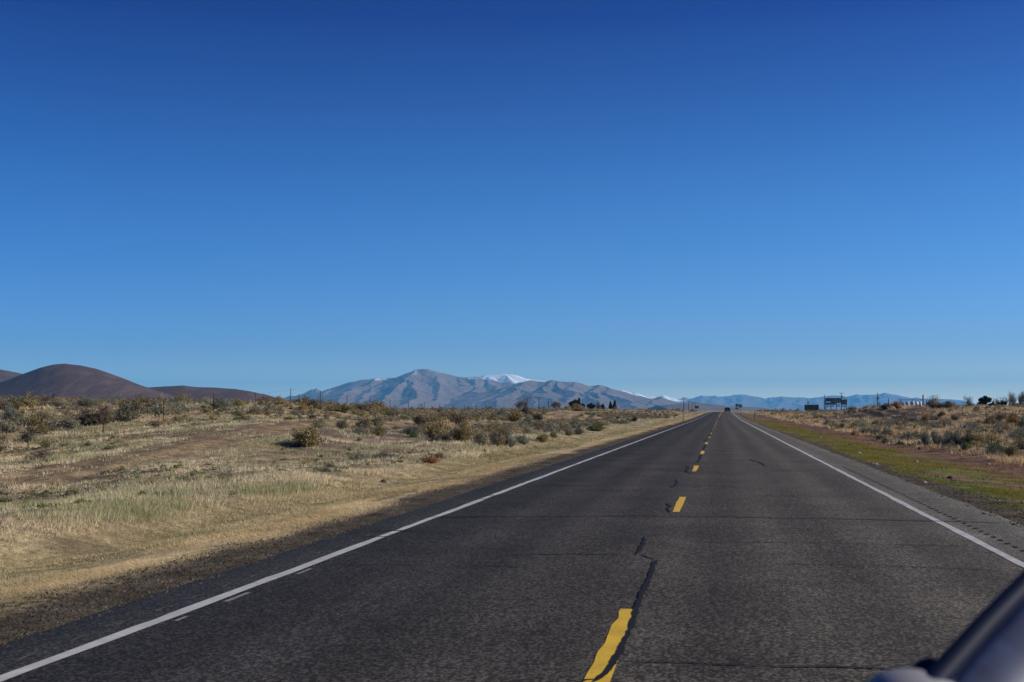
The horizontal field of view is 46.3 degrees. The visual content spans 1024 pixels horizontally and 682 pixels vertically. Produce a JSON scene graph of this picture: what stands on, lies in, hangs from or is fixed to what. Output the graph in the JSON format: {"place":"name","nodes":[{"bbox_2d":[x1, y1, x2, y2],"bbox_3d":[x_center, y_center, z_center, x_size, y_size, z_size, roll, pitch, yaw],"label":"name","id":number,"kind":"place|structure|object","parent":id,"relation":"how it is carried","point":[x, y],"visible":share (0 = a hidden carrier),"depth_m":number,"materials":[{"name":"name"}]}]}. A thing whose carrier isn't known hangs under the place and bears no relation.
{"place":"outdoors","nodes":[
{"label":"outdoors","id":0,"kind":"place"},
{"bbox_2d":[0,369,21,382],"bbox_3d":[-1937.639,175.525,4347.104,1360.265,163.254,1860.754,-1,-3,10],"label":"hill","id":1,"kind":"structure","parent":0,"point":[5,375],"depth_m":4146.13,"materials":[{"name":"stone"}]},
{"bbox_2d":[0,364,174,399],"bbox_3d":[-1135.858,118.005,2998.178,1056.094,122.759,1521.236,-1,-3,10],"label":"hill","id":2,"kind":"structure","parent":0,"point":[66,380],"depth_m":2784.83,"materials":[{"name":"brown soil"}]},
{"bbox_2d":[148,385,284,401],"bbox_3d":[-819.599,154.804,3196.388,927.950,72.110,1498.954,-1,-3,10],"label":"hill","id":3,"kind":"structure","parent":0,"point":[197,392],"depth_m":3048.82,"materials":[{"name":"brown stone"}]},
{"bbox_2d":[284,388,319,398],"bbox_3d":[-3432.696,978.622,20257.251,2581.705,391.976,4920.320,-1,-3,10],"label":"mountain","id":4,"kind":"structure","parent":0,"point":[311,391],"depth_m":20982.07,"materials":[{"name":"blue stone"}]},
{"bbox_2d":[286,369,513,408],"bbox_3d":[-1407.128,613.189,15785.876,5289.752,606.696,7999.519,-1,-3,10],"label":"mountain","id":5,"kind":"structure","parent":0,"point":[418,387],"depth_m":16547.16,"materials":[{"name":"grey stone"}]},
{"bbox_2d":[0,412,1023,681],"bbox_3d":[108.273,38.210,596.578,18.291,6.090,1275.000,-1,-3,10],"label":"road","id":6,"kind":"structure","parent":0,"point":[760,586],"depth_m":10.48,"materials":[{"name":"grey asphalt"}]},
{"bbox_2d":[174,568,310,620],"bbox_3d":[-2.220,2.140,10.252,0.051,0.001,2.950,-1,-3,10],"label":"old line paint","id":7,"kind":"object","parent":6,"relation":"on","point":[230,599],"visible":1,"depth_m":9.92,"materials":[{"name":"grey paint"}]},
{"bbox_2d":[0,418,698,681],"bbox_3d":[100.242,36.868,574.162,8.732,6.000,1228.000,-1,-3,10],"label":"edge line","id":8,"kind":"object","parent":6,"relation":"on","point":[24,669],"visible":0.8,"depth_m":9.84,"materials":[{"name":"white paint"}]},
{"bbox_2d":[583,412,721,681],"bbox_3d":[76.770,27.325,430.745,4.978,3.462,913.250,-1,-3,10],"label":"line","id":9,"kind":"object","parent":6,"relation":"on","point":[615,636],"visible":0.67,"depth_m":7.94,"materials":[{"name":"yellow paint"}]},
{"bbox_2d":[345,424,1010,681],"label":"crack seal","id":10,"kind":"object","parent":6,"relation":"on","point":[620,649],"visible":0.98,"depth_m":11.25,"materials":[{"name":"black asphalt"}]},
{"bbox_2d":[732,412,1023,566],"bbox_3d":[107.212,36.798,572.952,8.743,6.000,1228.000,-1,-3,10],"label":"edge line","id":11,"kind":"object","parent":6,"relation":"on","point":[989,547],"visible":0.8,"depth_m":16.94,"materials":[{"name":"white paint"}]},
{"bbox_2d":[844,467,1023,550],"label":"rumble strip","id":12,"kind":"object","parent":6,"relation":"on","point":[937,510],"visible":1,"depth_m":18.08,"materials":[{"name":"grey asphalt"}]},
{"bbox_2d":[867,570,1023,681],"bbox_3d":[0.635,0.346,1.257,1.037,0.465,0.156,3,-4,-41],"label":"car","id":13,"kind":"object","parent":6,"relation":"on","point":[987,644],"visible":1,"depth_m":1.15,"materials":[{"name":"blue paint"}]},
{"bbox_2d":[0,403,1023,643],"bbox_3d":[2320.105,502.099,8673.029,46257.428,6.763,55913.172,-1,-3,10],"label":"ground","id":14,"kind":"structure","parent":0,"point":[206,439],"depth_m":29.31,"materials":[{"name":"soil"}]},
{"bbox_2d":[0,415,22,432],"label":"sagebrush shrub","id":15,"kind":"object","parent":14,"relation":"on","point":[6,426],"visible":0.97,"depth_m":65.31,"materials":[{"name":"green plant"}]},
{"bbox_2d":[0,401,27,422],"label":"sagebrush shrub","id":16,"kind":"object","parent":14,"relation":"on","point":[8,413],"visible":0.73,"depth_m":70.56,"materials":[{"name":"green plant"}]},
{"bbox_2d":[6,397,25,408],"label":"rabbitbrush shrub","id":17,"kind":"object","parent":14,"relation":"on","point":[19,404],"visible":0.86,"depth_m":90.48,"materials":[{"name":"green plant"}]},
{"bbox_2d":[16,430,36,442],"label":"greasewood shrub","id":18,"kind":"object","parent":14,"relation":"on","point":[24,437],"visible":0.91,"depth_m":61.35,"materials":[{"name":"green plant"}]},
{"bbox_2d":[14,390,39,406],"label":"rabbitbrush shrub","id":19,"kind":"object","parent":14,"relation":"on","point":[28,401],"visible":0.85,"depth_m":92.26,"materials":[{"name":"yellow plant"}]},
{"bbox_2d":[25,446,54,459],"bbox_3d":[-16.708,3.986,42.486,0.918,0.624,0.874,0,-3,-4],"label":"greasewood shrub","id":20,"kind":"object","parent":14,"relation":"on","point":[42,453],"visible":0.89,"depth_m":42.45,"materials":[{"name":"brown plant"}]},
{"bbox_2d":[22,408,64,425],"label":"rabbitbrush shrub","id":21,"kind":"object","parent":14,"relation":"on","point":[36,416],"visible":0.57,"depth_m":69.21,"materials":[{"name":"yellow plant"}]},
{"bbox_2d":[34,424,57,432],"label":"rabbitbrush shrub","id":22,"kind":"object","parent":14,"relation":"on","point":[41,427],"visible":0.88,"depth_m":65.25,"materials":[{"name":"green plant"}]},
{"bbox_2d":[35,412,65,427],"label":"sagebrush shrub","id":23,"kind":"object","parent":14,"relation":"on","point":[52,421],"visible":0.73,"depth_m":67.54,"materials":[{"name":"green plant"}]},
{"bbox_2d":[50,397,69,406],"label":"sagebrush shrub","id":24,"kind":"object","parent":14,"relation":"on","point":[59,402],"visible":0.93,"depth_m":94.47,"materials":[{"name":"green plant"}]},
{"bbox_2d":[56,412,85,429],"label":"sagebrush shrub","id":25,"kind":"object","parent":14,"relation":"on","point":[75,424],"visible":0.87,"depth_m":67.28,"materials":[{"name":"green plant"}]},
{"bbox_2d":[72,406,97,426],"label":"greasewood shrub","id":26,"kind":"object","parent":14,"relation":"on","point":[89,418],"visible":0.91,"depth_m":69.62,"materials":[{"name":"green plant"}]},
{"bbox_2d":[91,400,117,424],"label":"greasewood shrub","id":27,"kind":"object","parent":14,"relation":"on","point":[99,414],"visible":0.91,"depth_m":69.78,"materials":[{"name":"brown plant"}]},
{"bbox_2d":[113,405,143,421],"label":"sagebrush shrub","id":28,"kind":"object","parent":14,"relation":"on","point":[123,415],"visible":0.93,"depth_m":71.55,"materials":[{"name":"green plant"}]},
{"bbox_2d":[110,399,149,416],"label":"greasewood shrub","id":29,"kind":"object","parent":14,"relation":"on","point":[135,407],"visible":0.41,"depth_m":72.60,"materials":[{"name":"green plant"}]},
{"bbox_2d":[145,397,174,414],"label":"sagebrush shrub","id":30,"kind":"object","parent":14,"relation":"on","point":[153,409],"visible":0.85,"depth_m":75.48,"materials":[{"name":"green plant"}]},
{"bbox_2d":[156,393,169,409],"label":"greasewood shrub","id":31,"kind":"object","parent":14,"relation":"on","point":[160,397],"visible":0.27,"depth_m":77.00,"materials":[{"name":"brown plant"}]},
{"bbox_2d":[165,401,190,414],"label":"sagebrush shrub","id":32,"kind":"object","parent":14,"relation":"on","point":[178,409],"visible":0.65,"depth_m":76.48,"materials":[{"name":"green plant"}]},
{"bbox_2d":[209,396,232,407],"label":"sagebrush shrub","id":33,"kind":"object","parent":14,"relation":"on","point":[220,403],"visible":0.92,"depth_m":87.73,"materials":[{"name":"green plant"}]},
{"bbox_2d":[216,466,243,477],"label":"sagebrush shrub","id":34,"kind":"object","parent":14,"relation":"on","point":[230,473],"visible":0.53,"depth_m":28.62,"materials":[{"name":"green plant"}]},
{"bbox_2d":[230,397,247,406],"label":"rabbitbrush shrub","id":35,"kind":"object","parent":14,"relation":"on","point":[237,402],"visible":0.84,"depth_m":90.51,"materials":[{"name":"green plant"}]},
{"bbox_2d":[0,400,534,456],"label":"bunch grass","id":36,"kind":"structure","parent":14,"relation":"on","point":[77,434],"depth_m":82.53,"materials":[{"name":"plant"}]},
{"bbox_2d":[0,389,560,449],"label":"wire fence","id":37,"kind":"object","parent":14,"relation":"on","point":[213,410],"visible":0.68,"depth_m":76.17,"materials":[{"name":"metal"}]},
{"bbox_2d":[284,422,326,446],"bbox_3d":[-7.808,3.639,45.987,1.562,1.094,1.546,2,-4,-35],"label":"rabbitbrush shrub","id":38,"kind":"object","parent":14,"relation":"on","point":[304,437],"visible":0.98,"depth_m":45.64,"materials":[{"name":"green plant"}]},
{"bbox_2d":[0,437,636,647],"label":"gravel","id":39,"kind":"structure","parent":14,"relation":"on","point":[46,606],"depth_m":11.20,"materials":[{"name":"gravel"}]},
{"bbox_2d":[309,418,327,428],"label":"sagebrush shrub","id":40,"kind":"object","parent":14,"relation":"on","point":[320,424],"visible":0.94,"depth_m":55.37,"materials":[{"name":"green plant"}]},
{"bbox_2d":[0,402,663,545],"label":"bunch grass","id":41,"kind":"structure","parent":14,"relation":"on","point":[131,490],"depth_m":32.00,"materials":[{"name":"beige plant"}]},
{"bbox_2d":[0,419,677,590],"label":"weed","id":42,"kind":"object","parent":14,"relation":"on","point":[327,496],"visible":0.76,"depth_m":22.19,"materials":[{"name":"beige plant"}]},
{"bbox_2d":[323,401,360,411],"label":"rabbitbrush shrub","id":43,"kind":"object","parent":14,"relation":"on","point":[340,408],"visible":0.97,"depth_m":91.88,"materials":[{"name":"yellow plant"}]},
{"bbox_2d":[336,417,349,428],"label":"sagebrush shrub","id":44,"kind":"object","parent":14,"relation":"on","point":[343,424],"visible":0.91,"depth_m":58.56,"materials":[{"name":"green plant"}]},
{"bbox_2d":[0,414,700,621],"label":"straw","id":45,"kind":"object","parent":14,"relation":"on","point":[354,507],"visible":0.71,"depth_m":16.18,"materials":[{"name":"beige plant"}]},
{"bbox_2d":[352,424,371,434],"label":"sagebrush shrub","id":46,"kind":"object","parent":14,"relation":"on","point":[360,430],"visible":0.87,"depth_m":54.64,"materials":[{"name":"green plant"}]},
{"bbox_2d":[355,415,374,428],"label":"greasewood shrub","id":47,"kind":"object","parent":14,"relation":"on","point":[365,423],"visible":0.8,"depth_m":59.02,"materials":[{"name":"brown plant"}]},
{"bbox_2d":[365,421,388,436],"bbox_3d":[-6.183,4.041,54.955,1.111,0.876,1.058,-3,-4,40],"label":"rabbitbrush shrub","id":48,"kind":"object","parent":14,"relation":"on","point":[380,431],"visible":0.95,"depth_m":54.86,"materials":[{"name":"green plant"}]},
{"bbox_2d":[371,413,385,425],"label":"sagebrush shrub","id":49,"kind":"object","parent":14,"relation":"on","point":[376,418],"visible":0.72,"depth_m":68.32,"materials":[{"name":"green plant"}]},
{"bbox_2d":[367,399,389,408],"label":"rabbitbrush shrub","id":50,"kind":"object","parent":14,"relation":"on","point":[378,403],"visible":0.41,"depth_m":109.51,"materials":[{"name":"green plant"}]},
{"bbox_2d":[371,450,399,458],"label":"sagebrush shrub","id":51,"kind":"object","parent":14,"relation":"on","point":[382,454],"visible":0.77,"depth_m":40.13,"materials":[{"name":"green plant"}]},
{"bbox_2d":[398,424,423,434],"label":"sagebrush shrub","id":52,"kind":"object","parent":14,"relation":"on","point":[408,431],"visible":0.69,"depth_m":56.51,"materials":[{"name":"green plant"}]},
{"bbox_2d":[411,414,427,423],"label":"greasewood shrub","id":53,"kind":"object","parent":14,"relation":"on","point":[415,420],"visible":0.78,"depth_m":88.34,"materials":[{"name":"green plant"}]},
{"bbox_2d":[418,418,432,432],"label":"rabbitbrush shrub","id":54,"kind":"object","parent":14,"relation":"on","point":[422,426],"visible":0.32,"depth_m":63.93,"materials":[{"name":"green plant"}]},
{"bbox_2d":[419,453,441,463],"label":"dry bush","id":55,"kind":"object","parent":14,"relation":"on","point":[431,459],"visible":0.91,"depth_m":37.56,"materials":[{"name":"orange plant"}]},
{"bbox_2d":[416,416,451,439],"bbox_3d":[-3.456,3.947,53.559,1.445,1.232,1.517,0,-3,8],"label":"rabbitbrush shrub","id":56,"kind":"object","parent":14,"relation":"on","point":[433,431],"visible":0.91,"depth_m":53.29,"materials":[{"name":"green plant"}]},
{"bbox_2d":[433,417,460,428],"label":"dry bush","id":57,"kind":"object","parent":14,"relation":"on","point":[447,423],"visible":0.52,"depth_m":71.61,"materials":[{"name":"beige plant"}]},
{"bbox_2d":[448,413,471,424],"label":"greasewood shrub","id":58,"kind":"object","parent":14,"relation":"on","point":[458,419],"visible":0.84,"depth_m":99.87,"materials":[{"name":"green plant"}]},
{"bbox_2d":[449,424,474,441],"bbox_3d":[-2.087,4.083,52.521,1.285,0.991,1.300,2,-4,-29],"label":"rabbitbrush shrub","id":59,"kind":"object","parent":14,"relation":"on","point":[458,434],"visible":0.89,"depth_m":52.42,"materials":[{"name":"green plant"}]},
{"bbox_2d":[473,427,491,444],"bbox_3d":[-1.273,3.977,49.585,0.888,0.911,0.909,-1,-3,11],"label":"sagebrush shrub","id":60,"kind":"object","parent":14,"relation":"on","point":[481,438],"visible":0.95,"depth_m":49.49,"materials":[{"name":"green plant"}]},
{"bbox_2d":[488,427,503,445],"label":"sagebrush shrub","id":61,"kind":"object","parent":14,"relation":"on","point":[495,436],"visible":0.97,"depth_m":50.73,"materials":[{"name":"green plant"}]},
{"bbox_2d":[0,410,1010,508],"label":"scrub","id":62,"kind":"object","parent":14,"relation":"on","point":[324,469],"visible":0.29,"depth_m":33.54,"materials":[{"name":"green plant"}]},
{"bbox_2d":[503,432,518,446],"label":"sagebrush shrub","id":63,"kind":"object","parent":14,"relation":"on","point":[510,441],"visible":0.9,"depth_m":51.29,"materials":[{"name":"green plant"}]},
{"bbox_2d":[0,399,1023,443],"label":"scrub","id":64,"kind":"object","parent":14,"relation":"on","point":[312,410],"visible":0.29,"depth_m":101.12,"materials":[{"name":"green plant"}]},
{"bbox_2d":[504,411,522,421],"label":"rabbitbrush shrub","id":65,"kind":"object","parent":14,"relation":"on","point":[516,417],"visible":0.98,"depth_m":121.03,"materials":[{"name":"green plant"}]},
{"bbox_2d":[514,393,531,407],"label":"bare tree","id":66,"kind":"object","parent":14,"relation":"on","point":[520,403],"visible":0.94,"depth_m":378.39,"materials":[{"name":"brown plant"}]},
{"bbox_2d":[516,433,530,444],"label":"sagebrush shrub","id":67,"kind":"object","parent":14,"relation":"on","point":[523,439],"visible":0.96,"depth_m":53.46,"materials":[{"name":"green plant"}]},
{"bbox_2d":[512,422,539,433],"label":"sagebrush shrub","id":68,"kind":"object","parent":14,"relation":"on","point":[526,431],"visible":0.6,"depth_m":69.59,"materials":[{"name":"green plant"}]},
{"bbox_2d":[532,431,551,441],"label":"rabbitbrush shrub","id":69,"kind":"object","parent":14,"relation":"on","point":[543,437],"visible":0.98,"depth_m":58.72,"materials":[{"name":"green plant"}]},
{"bbox_2d":[586,422,609,430],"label":"green shrub","id":70,"kind":"object","parent":14,"relation":"on","point":[595,427],"visible":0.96,"depth_m":92.18,"materials":[{"name":"green plant"}]},
{"bbox_2d":[353,404,847,412],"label":"scrub","id":71,"kind":"object","parent":14,"relation":"on","point":[673,409],"visible":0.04,"depth_m":385.58,"materials":[{"name":"brown plant"}]},
{"bbox_2d":[489,408,814,414],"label":"bunch grass","id":72,"kind":"structure","parent":14,"relation":"on","point":[691,413],"depth_m":328.01,"materials":[{"name":"plant"}]},
{"bbox_2d":[804,405,818,410],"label":"board wall","id":73,"kind":"structure","parent":14,"relation":"on","point":[812,407],"depth_m":469.25,"materials":[{"name":"black wood"}]},
{"bbox_2d":[825,398,846,409],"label":"billboard","id":74,"kind":"object","parent":14,"relation":"on","point":[842,404],"visible":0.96,"depth_m":559.30},
{"bbox_2d":[759,404,1023,465],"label":"bunch grass","id":75,"kind":"structure","parent":14,"relation":"on","point":[1006,459],"depth_m":110.11,"materials":[{"name":"beige plant"}]},
{"bbox_2d":[765,418,1023,481],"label":"dead weed","id":76,"kind":"object","parent":14,"relation":"on","point":[906,448],"visible":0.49,"depth_m":52.41,"materials":[{"name":"beige plant"}]},
{"bbox_2d":[898,431,915,440],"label":"sagebrush shrub","id":77,"kind":"object","parent":14,"relation":"on","point":[907,435],"visible":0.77,"depth_m":70.11,"materials":[{"name":"green plant"}]},
{"bbox_2d":[799,438,1023,525],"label":"gravel","id":78,"kind":"structure","parent":14,"relation":"on","point":[977,497],"depth_m":22.80,"materials":[{"name":"grey gravel"}]},
{"bbox_2d":[919,431,932,444],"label":"sagebrush shrub","id":79,"kind":"object","parent":14,"relation":"on","point":[925,439],"visible":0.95,"depth_m":61.12,"materials":[{"name":"green plant"}]},
{"bbox_2d":[924,395,939,407],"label":"sagebrush shrub","id":80,"kind":"object","parent":14,"relation":"on","point":[931,402],"visible":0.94,"depth_m":148.71,"materials":[{"name":"green plant"}]},
{"bbox_2d":[857,398,1023,421],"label":"wire fence","id":81,"kind":"object","parent":14,"relation":"on","point":[950,407],"visible":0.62,"depth_m":125.09,"materials":[{"name":"metal"}]},
{"bbox_2d":[946,428,963,445],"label":"sagebrush shrub","id":82,"kind":"object","parent":14,"relation":"on","point":[955,437],"visible":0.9,"depth_m":57.42,"materials":[{"name":"green plant"}]},
{"bbox_2d":[961,432,978,443],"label":"greasewood shrub","id":83,"kind":"object","parent":14,"relation":"on","point":[967,437],"visible":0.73,"depth_m":56.74,"materials":[{"name":"green plant"}]},
{"bbox_2d":[960,431,988,442],"bbox_3d":[22.262,4.610,57.309,1.352,0.780,1.684,2,-4,-30],"label":"dry bush","id":84,"kind":"object","parent":14,"relation":"on","point":[977,436],"visible":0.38,"depth_m":57.15,"materials":[{"name":"beige plant"}]},
{"bbox_2d":[977,395,991,404],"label":"evergreen tree","id":85,"kind":"object","parent":14,"relation":"on","point":[984,399],"visible":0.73,"depth_m":329.36,"materials":[{"name":"green plant"}]},
{"bbox_2d":[983,415,997,424],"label":"dry bush","id":86,"kind":"object","parent":14,"relation":"on","point":[987,420],"visible":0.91,"depth_m":106.95,"materials":[{"name":"beige plant"}]},
{"bbox_2d":[979,431,1006,445],"bbox_3d":[21.572,4.434,53.923,1.240,0.800,1.432,0,-3,-7],"label":"dry bush","id":87,"kind":"object","parent":14,"relation":"on","point":[995,437],"visible":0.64,"depth_m":53.64,"materials":[{"name":"beige plant"}]},
{"bbox_2d":[982,443,1006,455],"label":"sagebrush shrub","id":88,"kind":"object","parent":14,"relation":"on","point":[992,451],"visible":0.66,"depth_m":46.39,"materials":[{"name":"green plant"}]},
{"bbox_2d":[984,439,1007,451],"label":"green shrub","id":89,"kind":"object","parent":14,"relation":"on","point":[997,444],"visible":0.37,"depth_m":47.58,"materials":[{"name":"green plant"}]},
{"bbox_2d":[988,412,1009,419],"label":"greasewood shrub","id":90,"kind":"object","parent":14,"relation":"on","point":[1000,415],"visible":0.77,"depth_m":112.25,"materials":[{"name":"brown plant"}]},
{"bbox_2d":[1002,443,1018,456],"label":"rabbitbrush shrub","id":91,"kind":"object","parent":14,"relation":"on","point":[1010,449],"visible":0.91,"depth_m":43.74,"materials":[{"name":"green plant"}]},
{"bbox_2d":[1004,427,1023,438],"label":"sagebrush shrub","id":92,"kind":"object","parent":14,"relation":"on","point":[1020,433],"visible":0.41,"depth_m":61.95,"materials":[{"name":"plant"}]},
{"bbox_2d":[1007,435,1023,449],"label":"sagebrush shrub","id":93,"kind":"object","parent":14,"relation":"on","point":[1020,443],"visible":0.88,"depth_m":48.70,"materials":[{"name":"green plant"}]},
{"bbox_2d":[1017,390,1023,404],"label":"bare tree","id":94,"kind":"object","parent":14,"relation":"on","point":[1020,398],"visible":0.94,"depth_m":329.47,"materials":[{"name":"grey plant"}]},
{"bbox_2d":[0,0,1023,404],"label":"sky","id":95,"kind":"structure","parent":0,"point":[676,199],"materials":[{"name":"blue"}]},
{"bbox_2d":[479,374,545,383],"bbox_3d":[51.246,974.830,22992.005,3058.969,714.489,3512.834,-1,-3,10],"label":"mountain","id":96,"kind":"structure","parent":0,"point":[511,378],"depth_m":23231.44,"materials":[{"name":"white snow"}]},
{"bbox_2d":[444,380,679,409],"bbox_3d":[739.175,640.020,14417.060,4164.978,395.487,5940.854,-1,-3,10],"label":"mountain","id":97,"kind":"structure","parent":0,"point":[564,393],"depth_m":14484.71,"materials":[{"name":"grey stone"}]},
{"bbox_2d":[619,390,689,402],"bbox_3d":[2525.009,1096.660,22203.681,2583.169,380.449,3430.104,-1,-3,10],"label":"mountain","id":98,"kind":"structure","parent":0,"point":[667,397],"depth_m":22536.91,"materials":[{"name":"white snow"}]},
{"bbox_2d":[646,402,770,410],"bbox_3d":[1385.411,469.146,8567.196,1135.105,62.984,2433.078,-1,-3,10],"label":"hill","id":99,"kind":"structure","parent":0,"point":[707,407],"depth_m":8122.80,"materials":[{"name":"grey stone"}]},
{"bbox_2d":[678,393,975,409],"bbox_3d":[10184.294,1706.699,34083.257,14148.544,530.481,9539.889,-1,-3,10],"label":"mountain","id":100,"kind":"structure","parent":0,"point":[799,403],"depth_m":34769.78,"materials":[{"name":"blue stone"}]},
{"bbox_2d":[753,420,1023,516],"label":"green grass","id":101,"kind":"structure","parent":0,"point":[906,461],"depth_m":38.42,"materials":[{"name":"green plant"}]},
{"bbox_2d":[834,441,1023,498],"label":"gravel","id":102,"kind":"structure","parent":0,"point":[950,471],"depth_m":33.91,"materials":[{"name":"gravel"}]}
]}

